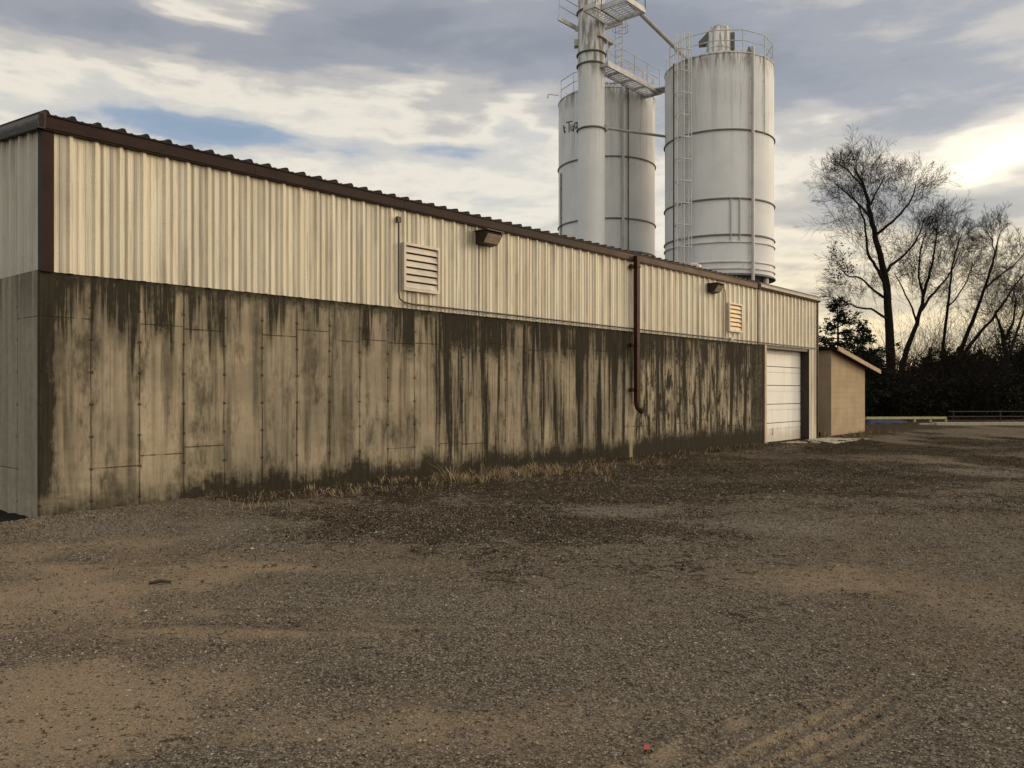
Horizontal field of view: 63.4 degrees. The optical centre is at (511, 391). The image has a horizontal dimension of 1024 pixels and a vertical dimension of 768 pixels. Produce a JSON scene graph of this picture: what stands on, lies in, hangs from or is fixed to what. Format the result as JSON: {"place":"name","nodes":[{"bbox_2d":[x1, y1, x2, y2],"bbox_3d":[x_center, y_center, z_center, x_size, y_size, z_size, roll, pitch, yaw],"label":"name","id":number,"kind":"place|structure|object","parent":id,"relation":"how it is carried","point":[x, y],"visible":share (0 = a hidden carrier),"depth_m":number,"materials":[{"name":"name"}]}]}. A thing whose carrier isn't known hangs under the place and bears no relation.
{"place":"outdoors","nodes":[
{"label":"outdoors","id":0,"kind":"place"},
{"bbox_2d":[0,411,1023,767],"bbox_3d":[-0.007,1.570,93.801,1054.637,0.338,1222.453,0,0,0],"label":"ground","id":1,"kind":"structure","parent":0,"point":[32,725],"depth_m":5.35,"materials":[{"name":"brown gravel"}]},
{"bbox_2d":[148,579,171,583],"bbox_3d":[-2.734,1.472,6.441,0.168,0.037,0.032,0,0,-10],"label":"stick","id":2,"kind":"object","parent":1,"relation":"on","point":[160,581],"visible":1,"depth_m":6.43,"materials":[{"name":"wood"}]},
{"bbox_2d":[322,671,377,688],"bbox_3d":[-0.819,1.476,4.223,0.313,0.034,0.311,0,0,-32],"label":"dead weed","id":3,"kind":"object","parent":1,"relation":"on","point":[358,678],"visible":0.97,"depth_m":4.25,"materials":[{"name":"brown plant"}]},
{"bbox_2d":[0,110,820,516],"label":"metal building","id":4,"kind":"structure","parent":1,"relation":"on","point":[180,322],"depth_m":12.95,"materials":[{"name":"concrete"}]},
{"bbox_2d":[767,349,799,442],"bbox_3d":[8.844,0.265,27.380,0.109,3.470,3.530,0,0,40],"label":"garage door","id":5,"kind":"structure","parent":4,"relation":"in","point":[783,367],"depth_m":27.60,"materials":[{"name":"white paint"}]},
{"bbox_2d":[113,436,1023,570],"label":"weeds","id":6,"kind":"object","parent":1,"relation":"on","point":[921,447],"visible":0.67,"depth_m":13.09,"materials":[{"name":"brown plant"}]},
{"bbox_2d":[547,66,655,256],"bbox_3d":[5.140,-7.525,45.100,5.357,18.450,5.357,0,0,39],"label":"silo","id":7,"kind":"object","parent":1,"relation":"on","point":[630,169],"visible":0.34,"depth_m":42.92,"materials":[{"name":"white paint"}]},
{"bbox_2d":[557,0,645,244],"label":"elevator tower","id":8,"kind":"structure","parent":1,"relation":"on","point":[591,40],"depth_m":39.22,"materials":[{"name":"white metal"}]},
{"bbox_2d":[600,40,664,98],"bbox_3d":[6.106,-15.941,40.988,1.982,1.261,5.168,0,0,35],"label":"catwalk","id":9,"kind":"object","parent":8,"relation":"attached to","point":[630,77],"visible":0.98,"depth_m":41.11,"materials":[{"name":"grey paint"}]},
{"bbox_2d":[604,125,664,137],"bbox_3d":[6.096,-12.620,40.337,3.806,0.240,0.239,0,0,-24],"label":"brace pipe","id":10,"kind":"object","parent":8,"relation":"attached to","point":[630,131],"visible":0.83,"depth_m":40.14,"materials":[{"name":"grey metal"}]},
{"bbox_2d":[629,3,686,58],"bbox_3d":[6.594,-17.763,39.795,4.830,4.522,0.346,0,0,-5],"label":"spout pipe","id":11,"kind":"object","parent":8,"relation":"attached to","point":[649,22],"visible":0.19,"depth_m":39.80,"materials":[{"name":"grey metal"}]},
{"bbox_2d":[188,425,1020,523],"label":"dead grass","id":12,"kind":"structure","parent":1,"relation":"on","point":[455,477],"depth_m":14.44,"materials":[{"name":"brown plant"}]},
{"bbox_2d":[643,744,649,750],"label":"litter","id":13,"kind":"object","parent":1,"relation":"on","point":[646,747],"visible":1,"depth_m":3.41,"materials":[{"name":"red plastic"}]},
{"bbox_2d":[664,24,775,283],"bbox_3d":[10.160,-8.100,40.750,5.360,19.600,5.360,0,0,0],"label":"silo","id":14,"kind":"object","parent":1,"relation":"on","point":[719,157],"visible":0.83,"depth_m":38.46,"materials":[{"name":"white paint"}]},
{"bbox_2d":[782,437,860,442],"bbox_3d":[10.714,1.663,27.622,1.825,0.085,6.400,0,0,40],"label":"concrete apron","id":15,"kind":"object","parent":1,"relation":"on","point":[830,439],"visible":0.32,"depth_m":27.68,"materials":[{"name":"grey concrete"}]},
{"bbox_2d":[819,346,880,435],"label":"shed","id":16,"kind":"structure","parent":1,"relation":"on","point":[842,371],"depth_m":31.86,"materials":[{"name":"beige wood"}]},
{"bbox_2d":[820,318,886,416],"bbox_3d":[22.063,-1.419,55.540,7.255,7.830,8.465,0,0,34],"label":"shrub","id":17,"kind":"object","parent":1,"relation":"on","point":[853,353],"visible":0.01,"depth_m":53.47,"materials":[{"name":"black plant"}]},
{"bbox_2d":[819,295,920,412],"bbox_3d":[18.676,-1.903,47.478,8.235,7.210,7.404,0,0,-44],"label":"cedar tree","id":18,"kind":"object","parent":1,"relation":"on","point":[846,332],"visible":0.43,"depth_m":46.62,"materials":[{"name":"green plant"}]},
{"bbox_2d":[795,123,977,414],"bbox_3d":[25.502,-8.271,55.950,12.418,20.173,9.698,0,0,-9],"label":"bare tree","id":19,"kind":"object","parent":1,"relation":"on","point":[887,316],"visible":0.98,"depth_m":55.37,"materials":[{"name":"brown plant"}]},
{"bbox_2d":[865,419,909,423],"bbox_3d":[19.314,1.532,42.990,2.200,0.247,0.980,0,0,0],"label":"tarp","id":20,"kind":"object","parent":1,"relation":"on","point":[881,421],"visible":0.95,"depth_m":42.62,"materials":[{"name":"blue plastic"}]},
{"bbox_2d":[834,321,948,416],"bbox_3d":[21.075,-1.317,49.429,5.571,6.040,7.286,0,0,-35],"label":"cedar tree","id":21,"kind":"object","parent":1,"relation":"on","point":[871,401],"visible":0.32,"depth_m":49.06,"materials":[{"name":"green plant"}]},
{"bbox_2d":[845,318,945,416],"bbox_3d":[24.582,-1.147,53.867,8.216,7.189,6.345,0,0,0],"label":"shrub","id":22,"kind":"object","parent":1,"relation":"on","point":[889,361],"visible":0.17,"depth_m":53.20,"materials":[{"name":"black plant"}]},
{"bbox_2d":[839,298,960,410],"bbox_3d":[29.533,-2.551,61.397,12.507,10.131,8.250,0,0,0],"label":"shrub","id":23,"kind":"object","parent":1,"relation":"on","point":[939,340],"visible":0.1,"depth_m":60.73,"materials":[{"name":"black plant"}]},
{"bbox_2d":[855,321,952,419],"bbox_3d":[22.703,-1.032,49.571,6.539,6.726,6.359,0,0,0],"label":"shrub","id":24,"kind":"object","parent":1,"relation":"on","point":[902,408],"visible":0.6,"depth_m":49.66,"materials":[{"name":"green plant"}]},
{"bbox_2d":[865,417,946,421],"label":"timber beam","id":25,"kind":"structure","parent":1,"relation":"on","point":[929,418],"depth_m":45.05,"materials":[{"name":"brown wood"}]},
{"bbox_2d":[859,193,1003,415],"bbox_3d":[29.151,-6.091,57.797,11.500,15.872,6.409,0,0,-27],"label":"bare tree","id":26,"kind":"object","parent":1,"relation":"on","point":[923,296],"visible":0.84,"depth_m":57.28,"materials":[{"name":"brown plant"}]},
{"bbox_2d":[885,339,980,418],"bbox_3d":[25.718,-0.561,51.026,6.406,6.115,5.419,0,0,-42],"label":"shrub","id":27,"kind":"object","parent":1,"relation":"on","point":[931,393],"visible":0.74,"depth_m":50.33,"materials":[{"name":"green plant"}]},
{"bbox_2d":[854,344,1023,415],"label":"woods","id":28,"kind":"object","parent":1,"relation":"on","point":[954,353],"visible":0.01,"depth_m":57.74,"materials":[{"name":"black plant"}]},
{"bbox_2d":[867,284,1021,414],"bbox_3d":[31.476,-2.749,60.981,10.603,10.188,8.469,0,0,0],"label":"shrub","id":29,"kind":"object","parent":1,"relation":"on","point":[946,342],"visible":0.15,"depth_m":60.16,"materials":[{"name":"black plant"}]},
{"bbox_2d":[902,211,1022,414],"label":"bare tree","id":30,"kind":"object","parent":1,"relation":"on","point":[950,292],"visible":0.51,"depth_m":59.90,"materials":[{"name":"brown plant"}]},
{"bbox_2d":[908,310,1023,415],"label":"shrub","id":31,"kind":"object","parent":1,"relation":"on","point":[966,368],"visible":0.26,"depth_m":54.68,"materials":[{"name":"black plant"}]},
{"bbox_2d":[919,422,1023,425],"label":"kerb","id":32,"kind":"structure","parent":1,"relation":"on","point":[975,423],"depth_m":40.75,"materials":[{"name":"concrete"}]},
{"bbox_2d":[925,293,1021,412],"bbox_3d":[34.420,-3.247,60.865,8.263,11.019,9.045,0,0,-40],"label":"shrub","id":33,"kind":"object","parent":1,"relation":"on","point":[971,335],"visible":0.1,"depth_m":61.05,"materials":[{"name":"black plant"}]},
{"bbox_2d":[926,334,1023,419],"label":"shrub","id":34,"kind":"object","parent":1,"relation":"on","point":[981,387],"visible":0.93,"depth_m":49.54,"materials":[{"name":"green plant"}]},
{"bbox_2d":[942,236,1023,410],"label":"shrub","id":35,"kind":"object","parent":1,"relation":"on","point":[1021,348],"visible":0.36,"depth_m":55.43,"materials":[{"name":"brown plant"}]},
{"bbox_2d":[947,201,1023,415],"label":"bare tree","id":36,"kind":"object","parent":1,"relation":"on","point":[995,250],"visible":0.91,"depth_m":56.48,"materials":[{"name":"brown plant"}]},
{"bbox_2d":[948,410,1023,421],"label":"rail fence","id":37,"kind":"object","parent":1,"relation":"on","point":[953,411],"visible":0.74,"depth_m":45.94,"materials":[{"name":"brown wood"}]},
{"bbox_2d":[964,256,1023,415],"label":"bare tree","id":38,"kind":"object","parent":1,"relation":"on","point":[1013,298],"visible":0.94,"depth_m":53.65,"materials":[{"name":"brown plant"}]},
{"bbox_2d":[974,326,1023,418],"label":"shrub","id":39,"kind":"object","parent":1,"relation":"on","point":[1015,381],"visible":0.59,"depth_m":50.73,"materials":[{"name":"black plant"}]},
{"bbox_2d":[0,0,1023,375],"label":"sky","id":40,"kind":"structure","parent":0,"point":[446,103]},
{"bbox_2d":[849,590,875,598],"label":"dead weed","id":41,"kind":"object","parent":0,"point":[866,593],"visible":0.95,"depth_m":5.96,"materials":[{"name":"brown plant"}]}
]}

